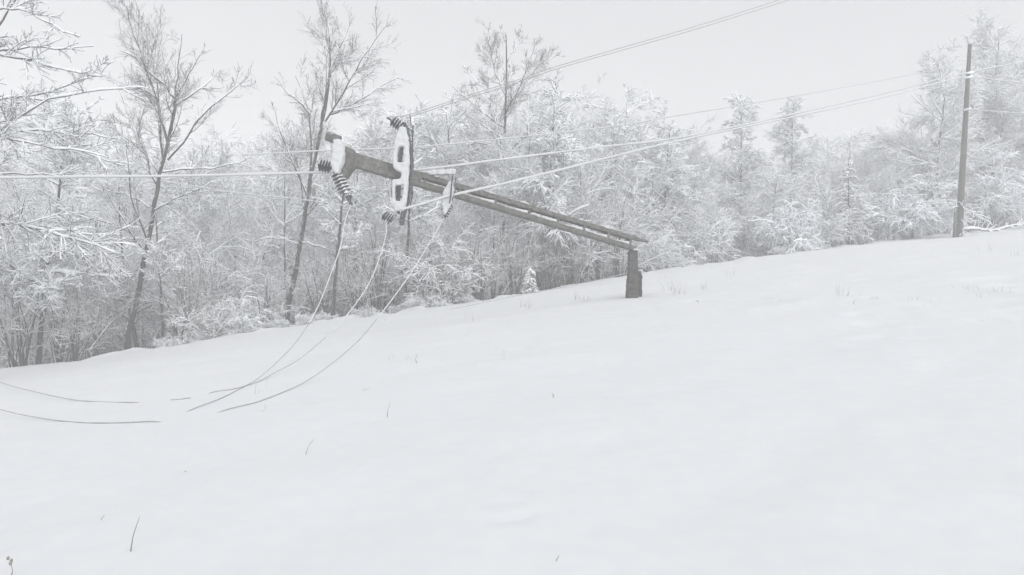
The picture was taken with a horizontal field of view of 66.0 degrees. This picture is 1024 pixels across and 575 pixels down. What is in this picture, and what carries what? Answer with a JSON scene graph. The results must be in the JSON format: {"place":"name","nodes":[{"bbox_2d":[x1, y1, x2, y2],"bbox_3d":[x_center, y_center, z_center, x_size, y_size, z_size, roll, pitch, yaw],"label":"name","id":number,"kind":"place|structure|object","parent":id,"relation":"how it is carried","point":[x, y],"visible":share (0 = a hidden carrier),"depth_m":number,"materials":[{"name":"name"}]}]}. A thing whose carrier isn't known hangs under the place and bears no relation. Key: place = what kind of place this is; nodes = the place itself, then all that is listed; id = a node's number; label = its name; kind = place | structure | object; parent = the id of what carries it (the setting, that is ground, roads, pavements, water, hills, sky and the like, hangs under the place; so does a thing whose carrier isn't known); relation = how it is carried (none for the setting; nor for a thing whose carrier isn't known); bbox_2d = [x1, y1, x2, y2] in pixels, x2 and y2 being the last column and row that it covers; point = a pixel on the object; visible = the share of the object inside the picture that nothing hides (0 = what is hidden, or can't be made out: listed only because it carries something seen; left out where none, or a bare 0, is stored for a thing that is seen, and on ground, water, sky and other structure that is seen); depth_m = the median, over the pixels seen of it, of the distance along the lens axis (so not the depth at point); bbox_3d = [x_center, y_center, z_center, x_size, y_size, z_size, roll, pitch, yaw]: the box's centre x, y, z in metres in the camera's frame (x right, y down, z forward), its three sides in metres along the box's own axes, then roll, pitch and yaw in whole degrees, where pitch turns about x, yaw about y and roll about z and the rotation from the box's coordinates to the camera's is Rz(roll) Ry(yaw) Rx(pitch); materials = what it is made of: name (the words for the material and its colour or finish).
{"place":"outdoors","nodes":[
{"label":"outdoors","id":0,"kind":"place"},
{"bbox_2d":[0,219,1023,574],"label":"snow ground","id":1,"kind":"structure","parent":0,"point":[794,413],"depth_m":6.22,"materials":[{"name":"white snow"}]},
{"bbox_2d":[0,131,55,323],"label":"snowy tree","id":2,"kind":"object","parent":1,"relation":"on","point":[7,166],"visible":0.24,"depth_m":26.37,"materials":[{"name":"white plant"}]},
{"bbox_2d":[0,115,77,264],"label":"bare tree","id":3,"kind":"object","parent":1,"relation":"on","point":[9,188],"visible":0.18,"depth_m":37.30,"materials":[{"name":"white plant"}]},
{"bbox_2d":[0,230,96,366],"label":"bare sapling","id":4,"kind":"object","parent":1,"relation":"on","point":[17,313],"visible":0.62,"depth_m":23.15,"materials":[{"name":"grey plant"}]},
{"bbox_2d":[0,271,115,367],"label":"arching shrub","id":5,"kind":"object","parent":1,"relation":"on","point":[47,358],"visible":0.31,"depth_m":25.01,"materials":[{"name":"grey plant"}]},
{"bbox_2d":[0,80,131,364],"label":"bare tree","id":6,"kind":"object","parent":1,"relation":"on","point":[65,115],"visible":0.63,"depth_m":23.16,"materials":[{"name":"white plant"}]},
{"bbox_2d":[6,252,129,362],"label":"bare sapling","id":7,"kind":"object","parent":1,"relation":"on","point":[56,351],"visible":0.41,"depth_m":24.25,"materials":[{"name":"grey plant"}]},
{"bbox_2d":[0,172,138,319],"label":"snowy tree","id":8,"kind":"object","parent":1,"relation":"on","point":[64,193],"visible":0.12,"depth_m":29.45,"materials":[{"name":"white plant"}]},
{"bbox_2d":[0,0,153,281],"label":"bare tree","id":9,"kind":"object","parent":1,"relation":"on","point":[43,227],"visible":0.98,"depth_m":17.11,"materials":[{"name":"white plant"}]},
{"bbox_2d":[28,266,127,360],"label":"bare sapling","id":10,"kind":"object","parent":1,"relation":"on","point":[76,350],"visible":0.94,"depth_m":22.98,"materials":[{"name":"grey plant"}]},
{"bbox_2d":[53,278,135,357],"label":"bare sapling","id":11,"kind":"object","parent":1,"relation":"on","point":[95,350],"visible":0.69,"depth_m":24.21,"materials":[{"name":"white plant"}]},
{"bbox_2d":[40,157,197,347],"bbox_3d":[-12.685,-0.804,25.635,4.564,7.243,4.890,0,0,-17],"label":"snowy tree","id":12,"kind":"object","parent":1,"relation":"on","point":[129,288],"visible":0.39,"depth_m":25.73,"materials":[{"name":"white snow"}]},
{"bbox_2d":[82,121,159,313],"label":"young tree","id":13,"kind":"object","parent":1,"relation":"on","point":[99,130],"visible":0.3,"depth_m":37.26,"materials":[{"name":"white plant"}]},
{"bbox_2d":[93,136,188,251],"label":"bare tree","id":14,"kind":"object","parent":1,"relation":"on","point":[146,211],"visible":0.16,"depth_m":38.04,"materials":[{"name":"white plant"}]},
{"bbox_2d":[92,283,194,353],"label":"arching shrub","id":15,"kind":"object","parent":1,"relation":"on","point":[152,332],"visible":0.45,"depth_m":26.77,"materials":[{"name":"grey plant"}]},
{"bbox_2d":[137,212,187,338],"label":"bare tree","id":16,"kind":"object","parent":1,"relation":"on","point":[168,265],"visible":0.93,"depth_m":23.77,"materials":[{"name":"white plant"}]},
{"bbox_2d":[83,0,258,349],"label":"bare tree","id":17,"kind":"object","parent":1,"relation":"on","point":[175,102],"visible":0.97,"depth_m":24.42,"materials":[{"name":"grey plant"}]},
{"bbox_2d":[126,221,235,338],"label":"bare sapling","id":18,"kind":"object","parent":1,"relation":"on","point":[173,300],"visible":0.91,"depth_m":23.72,"materials":[{"name":"grey plant"}]},
{"bbox_2d":[116,146,259,304],"bbox_3d":[-14.321,-1.567,34.214,6.569,9.093,5.891,0,0,-3],"label":"snowy tree","id":19,"kind":"object","parent":1,"relation":"on","point":[212,198],"visible":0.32,"depth_m":34.03,"materials":[{"name":"white plant"}]},
{"bbox_2d":[165,297,241,337],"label":"leafy shrub","id":20,"kind":"object","parent":1,"relation":"on","point":[214,324],"visible":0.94,"depth_m":23.37,"materials":[{"name":"white plant"}]},
{"bbox_2d":[160,193,252,267],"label":"bare tree","id":21,"kind":"object","parent":1,"relation":"on","point":[204,231],"visible":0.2,"depth_m":36.26,"materials":[{"name":"white plant"}]},
{"bbox_2d":[163,253,253,319],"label":"bare sapling","id":22,"kind":"object","parent":1,"relation":"on","point":[204,288],"visible":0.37,"depth_m":25.29,"materials":[{"name":"grey plant"}]},
{"bbox_2d":[141,203,283,335],"bbox_3d":[-10.445,-0.291,27.680,4.672,5.450,5.704,0,0,-13],"label":"sapling clump","id":23,"kind":"object","parent":1,"relation":"on","point":[241,260],"visible":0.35,"depth_m":27.15,"materials":[{"name":"white plant"}]},
{"bbox_2d":[159,126,273,284],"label":"bare tree","id":24,"kind":"object","parent":1,"relation":"on","point":[241,201],"visible":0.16,"depth_m":37.74,"materials":[{"name":"white plant"}]},
{"bbox_2d":[171,169,278,278],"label":"bare tree","id":25,"kind":"object","parent":1,"relation":"on","point":[245,219],"visible":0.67,"depth_m":31.03,"materials":[{"name":"white plant"}]},
{"bbox_2d":[170,283,282,343],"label":"drooping shrub","id":26,"kind":"object","parent":1,"relation":"on","point":[249,313],"visible":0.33,"depth_m":24.61,"materials":[{"name":"white plant"}]},
{"bbox_2d":[231,258,298,323],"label":"bare sapling","id":27,"kind":"object","parent":1,"relation":"on","point":[267,292],"visible":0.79,"depth_m":25.53,"materials":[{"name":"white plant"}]},
{"bbox_2d":[236,124,317,293],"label":"young tree","id":28,"kind":"object","parent":1,"relation":"on","point":[268,166],"visible":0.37,"depth_m":36.28,"materials":[{"name":"grey plant"}]},
{"bbox_2d":[209,251,346,324],"bbox_3d":[-8.100,0.388,27.712,4.474,3.532,4.538,0,0,-3],"label":"arching shrub","id":29,"kind":"object","parent":1,"relation":"on","point":[238,294],"visible":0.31,"depth_m":26.82,"materials":[{"name":"white plant"}]},
{"bbox_2d":[248,136,316,305],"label":"young tree","id":30,"kind":"object","parent":1,"relation":"on","point":[278,218],"visible":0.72,"depth_m":28.50,"materials":[{"name":"grey plant"}]},
{"bbox_2d":[220,109,348,286],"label":"snowy tree","id":31,"kind":"object","parent":1,"relation":"on","point":[291,247],"visible":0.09,"depth_m":44.70,"materials":[{"name":"white plant"}]},
{"bbox_2d":[276,213,363,316],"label":"bare sapling","id":32,"kind":"object","parent":1,"relation":"on","point":[329,292],"visible":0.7,"depth_m":26.39,"materials":[{"name":"grey plant"}]},
{"bbox_2d":[237,0,411,326],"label":"bare tree","id":33,"kind":"object","parent":1,"relation":"on","point":[300,156],"visible":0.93,"depth_m":26.50,"materials":[{"name":"grey plant"}]},
{"bbox_2d":[267,250,386,324],"bbox_3d":[-6.493,0.309,28.287,4.707,3.360,3.246,0,0,-27],"label":"arching shrub","id":34,"kind":"object","parent":1,"relation":"on","point":[303,311],"visible":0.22,"depth_m":27.72,"materials":[{"name":"grey plant"}]},
{"bbox_2d":[310,143,371,316],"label":"bare tree","id":35,"kind":"object","parent":1,"relation":"on","point":[334,212],"visible":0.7,"depth_m":24.99,"materials":[{"name":"grey plant"}]},
{"bbox_2d":[319,234,389,313],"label":"bare sapling","id":36,"kind":"object","parent":1,"relation":"on","point":[351,288],"visible":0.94,"depth_m":25.41,"materials":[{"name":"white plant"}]},
{"bbox_2d":[301,191,420,311],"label":"bare sapling","id":37,"kind":"object","parent":1,"relation":"on","point":[383,269],"visible":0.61,"depth_m":26.28,"materials":[{"name":"grey plant"}]},
{"bbox_2d":[335,85,392,267],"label":"young tree","id":38,"kind":"object","parent":1,"relation":"on","point":[376,112],"visible":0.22,"depth_m":47.12,"materials":[{"name":"white plant"}]},
{"bbox_2d":[285,113,443,282],"bbox_3d":[-7.421,-3.116,36.961,6.112,10.148,8.492,0,0,-31],"label":"snowy tree","id":39,"kind":"object","parent":1,"relation":"on","point":[375,196],"visible":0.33,"depth_m":36.67,"materials":[{"name":"white snow"}]},
{"bbox_2d":[352,120,413,279],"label":"young tree","id":40,"kind":"object","parent":1,"relation":"on","point":[366,143],"visible":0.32,"depth_m":37.27,"materials":[{"name":"white plant"}]},
{"bbox_2d":[338,245,461,312],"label":"arching shrub","id":41,"kind":"object","parent":1,"relation":"on","point":[399,300],"visible":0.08,"depth_m":28.22,"materials":[{"name":"grey plant"}]},
{"bbox_2d":[371,113,440,307],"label":"bare tree","id":42,"kind":"object","parent":1,"relation":"on","point":[417,122],"visible":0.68,"depth_m":25.82,"materials":[{"name":"grey plant"}]},
{"bbox_2d":[376,216,456,299],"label":"bare sapling","id":43,"kind":"object","parent":1,"relation":"on","point":[408,252],"visible":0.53,"depth_m":26.00,"materials":[{"name":"grey plant"}]},
{"bbox_2d":[397,285,448,309],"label":"drooping shrub","id":44,"kind":"object","parent":1,"relation":"on","point":[413,301],"visible":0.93,"depth_m":25.16,"materials":[{"name":"white plant"}]},
{"bbox_2d":[370,224,496,305],"bbox_3d":[-2.258,-0.665,26.080,3.761,2.716,4.358,0,0,36],"label":"leafy shrub","id":45,"kind":"object","parent":1,"relation":"on","point":[460,281],"visible":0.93,"depth_m":25.48,"materials":[{"name":"white plant"}]},
{"bbox_2d":[413,83,484,233],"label":"young tree","id":46,"kind":"object","parent":1,"relation":"on","point":[454,113],"visible":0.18,"depth_m":47.37,"materials":[{"name":"white plant"}]},
{"bbox_2d":[377,96,524,266],"bbox_3d":[-2.639,-3.607,37.122,7.300,10.495,7.119,0,0,-7],"label":"snowy tree","id":47,"kind":"object","parent":1,"relation":"on","point":[430,132],"visible":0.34,"depth_m":36.39,"materials":[{"name":"white plant"}]},
{"bbox_2d":[424,201,486,264],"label":"bare tree","id":48,"kind":"object","parent":1,"relation":"on","point":[450,223],"visible":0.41,"depth_m":31.96,"materials":[{"name":"white plant"}]},
{"bbox_2d":[447,203,515,300],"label":"bare sapling","id":49,"kind":"object","parent":1,"relation":"on","point":[481,295],"visible":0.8,"depth_m":26.25,"materials":[{"name":"grey plant"}]},
{"bbox_2d":[318,117,648,297],"bbox_3d":[-0.079,-1.390,16.102,7.732,3.703,0.914,0,0,-32],"label":"broken utility pole","id":50,"kind":"object","parent":1,"relation":"on","point":[345,163],"visible":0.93,"depth_m":15.12,"materials":[{"name":"wood"}]},
{"bbox_2d":[0,217,444,422],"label":"fallen cable","id":51,"kind":"object","parent":50,"relation":"hanging from","point":[271,396],"visible":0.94,"depth_m":9.85,"materials":[{"name":"metal"}]},
{"bbox_2d":[449,96,529,253],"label":"bare tree","id":52,"kind":"object","parent":1,"relation":"on","point":[470,158],"visible":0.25,"depth_m":36.05,"materials":[{"name":"white plant"}]},
{"bbox_2d":[461,64,518,293],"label":"young tree","id":53,"kind":"object","parent":1,"relation":"on","point":[472,84],"visible":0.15,"depth_m":40.41,"materials":[{"name":"white plant"}]},
{"bbox_2d":[462,146,524,289],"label":"young tree","id":54,"kind":"object","parent":1,"relation":"on","point":[486,215],"visible":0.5,"depth_m":31.59,"materials":[{"name":"white plant"}]},
{"bbox_2d":[467,230,522,298],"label":"bare sapling","id":55,"kind":"object","parent":1,"relation":"on","point":[495,283],"visible":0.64,"depth_m":27.20,"materials":[{"name":"grey plant"}]},
{"bbox_2d":[451,18,566,294],"bbox_3d":[-0.093,-4.800,30.077,4.529,11.678,2.810,0,0,0],"label":"bare tree","id":56,"kind":"object","parent":1,"relation":"on","point":[536,65],"visible":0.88,"depth_m":30.05,"materials":[{"name":"grey plant"}]},
{"bbox_2d":[0,94,1023,331],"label":"wood","id":57,"kind":"object","parent":1,"relation":"on","point":[82,185],"visible":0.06,"depth_m":64.55,"materials":[{"name":"white plant"}]},
{"bbox_2d":[476,205,554,294],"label":"bare sapling","id":58,"kind":"object","parent":1,"relation":"on","point":[519,262],"visible":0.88,"depth_m":27.68,"materials":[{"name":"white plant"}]},
{"bbox_2d":[477,192,564,293],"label":"sapling clump","id":59,"kind":"object","parent":1,"relation":"on","point":[539,247],"visible":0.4,"depth_m":28.96,"materials":[{"name":"grey plant"}]},
{"bbox_2d":[476,94,594,259],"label":"bare tree","id":60,"kind":"object","parent":1,"relation":"on","point":[522,172],"visible":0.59,"depth_m":28.51,"materials":[{"name":"white plant"}]},
{"bbox_2d":[507,74,596,251],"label":"bare tree","id":61,"kind":"object","parent":1,"relation":"on","point":[542,118],"visible":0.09,"depth_m":38.32,"materials":[{"name":"white plant"}]},
{"bbox_2d":[514,188,592,290],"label":"bare sapling","id":62,"kind":"object","parent":1,"relation":"on","point":[549,283],"visible":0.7,"depth_m":28.61,"materials":[{"name":"grey plant"}]},
{"bbox_2d":[489,68,626,288],"bbox_3d":[1.340,-3.803,29.685,4.653,8.742,4.813,0,0,45],"label":"bare tree","id":63,"kind":"object","parent":1,"relation":"on","point":[550,142],"visible":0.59,"depth_m":28.83,"materials":[{"name":"white plant"}]},
{"bbox_2d":[525,98,616,280],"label":"bare tree","id":64,"kind":"object","parent":1,"relation":"on","point":[596,137],"visible":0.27,"depth_m":34.10,"materials":[{"name":"white plant"}]},
{"bbox_2d":[529,190,616,284],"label":"bare sapling","id":65,"kind":"object","parent":1,"relation":"on","point":[565,266],"visible":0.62,"depth_m":28.59,"materials":[{"name":"grey plant"}]},
{"bbox_2d":[520,97,633,282],"bbox_3d":[3.427,-4.475,40.212,6.425,10.112,5.243,0,0,23],"label":"birch tree","id":66,"kind":"object","parent":1,"relation":"on","point":[601,122],"visible":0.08,"depth_m":39.73,"materials":[{"name":"white plant"}]},
{"bbox_2d":[537,71,620,181],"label":"bare tree","id":67,"kind":"object","parent":1,"relation":"on","point":[583,118],"visible":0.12,"depth_m":48.32,"materials":[{"name":"white plant"}]},
{"bbox_2d":[546,150,626,284],"bbox_3d":[2.559,-2.572,30.484,3.481,5.603,5.271,0,0,-7],"label":"sapling clump","id":68,"kind":"object","parent":1,"relation":"on","point":[582,202],"visible":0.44,"depth_m":29.48,"materials":[{"name":"grey plant"}]},
{"bbox_2d":[547,97,663,276],"bbox_3d":[4.724,-4.684,40.377,6.610,9.846,4.528,-3,-1,12],"label":"birch tree","id":69,"kind":"object","parent":1,"relation":"on","point":[614,138],"visible":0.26,"depth_m":39.44,"materials":[{"name":"white plant"}]},
{"bbox_2d":[565,157,668,278],"bbox_3d":[4.146,-2.706,34.370,4.664,6.009,4.454,0,0,38],"label":"sapling clump","id":70,"kind":"object","parent":1,"relation":"on","point":[651,223],"visible":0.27,"depth_m":33.99,"materials":[{"name":"grey plant"}]},
{"bbox_2d":[596,176,652,277],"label":"bare sapling","id":71,"kind":"object","parent":1,"relation":"on","point":[616,250],"visible":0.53,"depth_m":29.69,"materials":[{"name":"grey plant"}]},
{"bbox_2d":[566,84,694,277],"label":"snowy tree","id":72,"kind":"object","parent":1,"relation":"on","point":[630,92],"visible":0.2,"depth_m":51.51,"materials":[{"name":"white plant"}]},
{"bbox_2d":[602,151,658,254],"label":"birch tree","id":73,"kind":"object","parent":1,"relation":"on","point":[622,170],"visible":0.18,"depth_m":38.09,"materials":[{"name":"white plant"}]},
{"bbox_2d":[606,224,677,275],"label":"arching shrub","id":74,"kind":"object","parent":1,"relation":"on","point":[651,248],"visible":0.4,"depth_m":31.48,"materials":[{"name":"white plant"}]},
{"bbox_2d":[612,155,695,241],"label":"snowy tree","id":75,"kind":"object","parent":1,"relation":"on","point":[679,167],"visible":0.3,"depth_m":37.13,"materials":[{"name":"white plant"}]},
{"bbox_2d":[626,222,698,269],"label":"arching shrub","id":76,"kind":"object","parent":1,"relation":"on","point":[668,246],"visible":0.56,"depth_m":31.89,"materials":[{"name":"white plant"}]},
{"bbox_2d":[625,99,702,218],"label":"birch tree","id":77,"kind":"object","parent":1,"relation":"on","point":[661,130],"visible":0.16,"depth_m":49.43,"materials":[{"name":"white plant"}]},
{"bbox_2d":[631,120,715,254],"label":"bare tree","id":78,"kind":"object","parent":1,"relation":"on","point":[681,189],"visible":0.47,"depth_m":37.44,"materials":[{"name":"white plant"}]},
{"bbox_2d":[645,202,742,264],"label":"arching shrub","id":79,"kind":"object","parent":1,"relation":"on","point":[698,255],"visible":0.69,"depth_m":33.92,"materials":[{"name":"white plant"}]},
{"bbox_2d":[658,163,740,254],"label":"snowy tree","id":80,"kind":"object","parent":1,"relation":"on","point":[706,178],"visible":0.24,"depth_m":37.57,"materials":[{"name":"white plant"}]},
{"bbox_2d":[681,113,718,188],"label":"bare tree","id":81,"kind":"object","parent":1,"relation":"on","point":[696,150],"visible":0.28,"depth_m":53.95,"materials":[{"name":"white plant"}]},
{"bbox_2d":[670,180,744,262],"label":"sapling clump","id":82,"kind":"object","parent":1,"relation":"on","point":[710,219],"visible":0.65,"depth_m":34.11,"materials":[{"name":"white plant"}]},
{"bbox_2d":[694,91,787,225],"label":"bare tree","id":83,"kind":"object","parent":1,"relation":"on","point":[732,174],"visible":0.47,"depth_m":42.52,"materials":[{"name":"white plant"}]},
{"bbox_2d":[728,157,767,259],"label":"birch tree","id":84,"kind":"object","parent":1,"relation":"on","point":[751,184],"visible":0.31,"depth_m":41.06,"materials":[{"name":"white plant"}]},
{"bbox_2d":[707,179,797,257],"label":"sapling clump","id":85,"kind":"object","parent":1,"relation":"on","point":[749,224],"visible":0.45,"depth_m":37.73,"materials":[{"name":"white plant"}]},
{"bbox_2d":[739,166,816,246],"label":"snowy tree","id":86,"kind":"object","parent":1,"relation":"on","point":[779,189],"visible":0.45,"depth_m":38.39,"materials":[{"name":"white snow"}]},
{"bbox_2d":[748,194,829,253],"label":"drooping shrub","id":87,"kind":"object","parent":1,"relation":"on","point":[790,230],"visible":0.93,"depth_m":35.19,"materials":[{"name":"white plant"}]},
{"bbox_2d":[761,95,829,211],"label":"bare tree","id":88,"kind":"object","parent":1,"relation":"on","point":[789,132],"visible":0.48,"depth_m":44.86,"materials":[{"name":"white plant"}]},
{"bbox_2d":[768,201,854,246],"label":"arching shrub","id":89,"kind":"object","parent":1,"relation":"on","point":[838,224],"visible":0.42,"depth_m":36.23,"materials":[{"name":"white plant"}]},
{"bbox_2d":[782,153,884,246],"bbox_3d":[15.877,-4.181,40.007,5.592,5.343,4.581,0,0,27],"label":"sapling clump","id":90,"kind":"object","parent":1,"relation":"on","point":[828,206],"visible":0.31,"depth_m":39.67,"materials":[{"name":"white plant"}]},
{"bbox_2d":[820,157,876,246],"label":"spruce tree","id":91,"kind":"object","parent":1,"relation":"on","point":[857,227],"visible":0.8,"depth_m":37.23,"materials":[{"name":"white plant"}]},
{"bbox_2d":[835,128,888,238],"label":"bare tree","id":92,"kind":"object","parent":1,"relation":"on","point":[867,171],"visible":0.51,"depth_m":58.95,"materials":[{"name":"white plant"}]},
{"bbox_2d":[857,155,903,240],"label":"bare tree","id":93,"kind":"object","parent":1,"relation":"on","point":[880,187],"visible":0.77,"depth_m":40.18,"materials":[{"name":"white plant"}]},
{"bbox_2d":[845,173,991,240],"bbox_3d":[19.464,-3.823,38.365,6.211,3.941,5.934,0,0,19],"label":"drooping shrub","id":94,"kind":"object","parent":1,"relation":"on","point":[904,216],"visible":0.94,"depth_m":37.53,"materials":[{"name":"white plant"}]},
{"bbox_2d":[862,37,1011,232],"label":"bare tree","id":95,"kind":"object","parent":1,"relation":"on","point":[946,165],"visible":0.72,"depth_m":41.62,"materials":[{"name":"white plant"}]},
{"bbox_2d":[952,39,973,237],"bbox_3d":[20.555,-6.689,35.986,0.977,9.324,0.332,0,0,0],"label":"utility pole","id":96,"kind":"object","parent":1,"relation":"on","point":[958,221],"visible":0.95,"depth_m":35.91,"materials":[{"name":"wood"}]},
{"bbox_2d":[0,61,1023,178],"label":"power cable","id":97,"kind":"object","parent":96,"relation":"attached to","point":[235,174],"visible":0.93,"depth_m":15.69,"materials":[{"name":"metal"}]},
{"bbox_2d":[243,63,966,155],"bbox_3d":[8.499,-6.840,26.971,34.834,7.996,1.342,0,0,-37],"label":"power cable","id":98,"kind":"object","parent":96,"relation":"attached to","point":[575,130],"visible":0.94,"depth_m":21.05,"materials":[{"name":"metal"}]},
{"bbox_2d":[401,76,1023,210],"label":"power cable","id":99,"kind":"object","parent":96,"relation":"attached to","point":[508,182],"visible":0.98,"depth_m":18.47,"materials":[{"name":"metal"}]},
{"bbox_2d":[928,0,1023,192],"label":"bare tree","id":100,"kind":"object","parent":1,"relation":"on","point":[996,90],"visible":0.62,"depth_m":46.12,"materials":[{"name":"white plant"}]},
{"bbox_2d":[937,136,1023,227],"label":"drooping shrub","id":101,"kind":"object","parent":1,"relation":"on","point":[1000,196],"visible":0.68,"depth_m":41.07,"materials":[{"name":"white plant"}]},
{"bbox_2d":[0,0,1023,192],"label":"sky","id":102,"kind":"structure","parent":0,"point":[790,47],"materials":[{"name":"white"}]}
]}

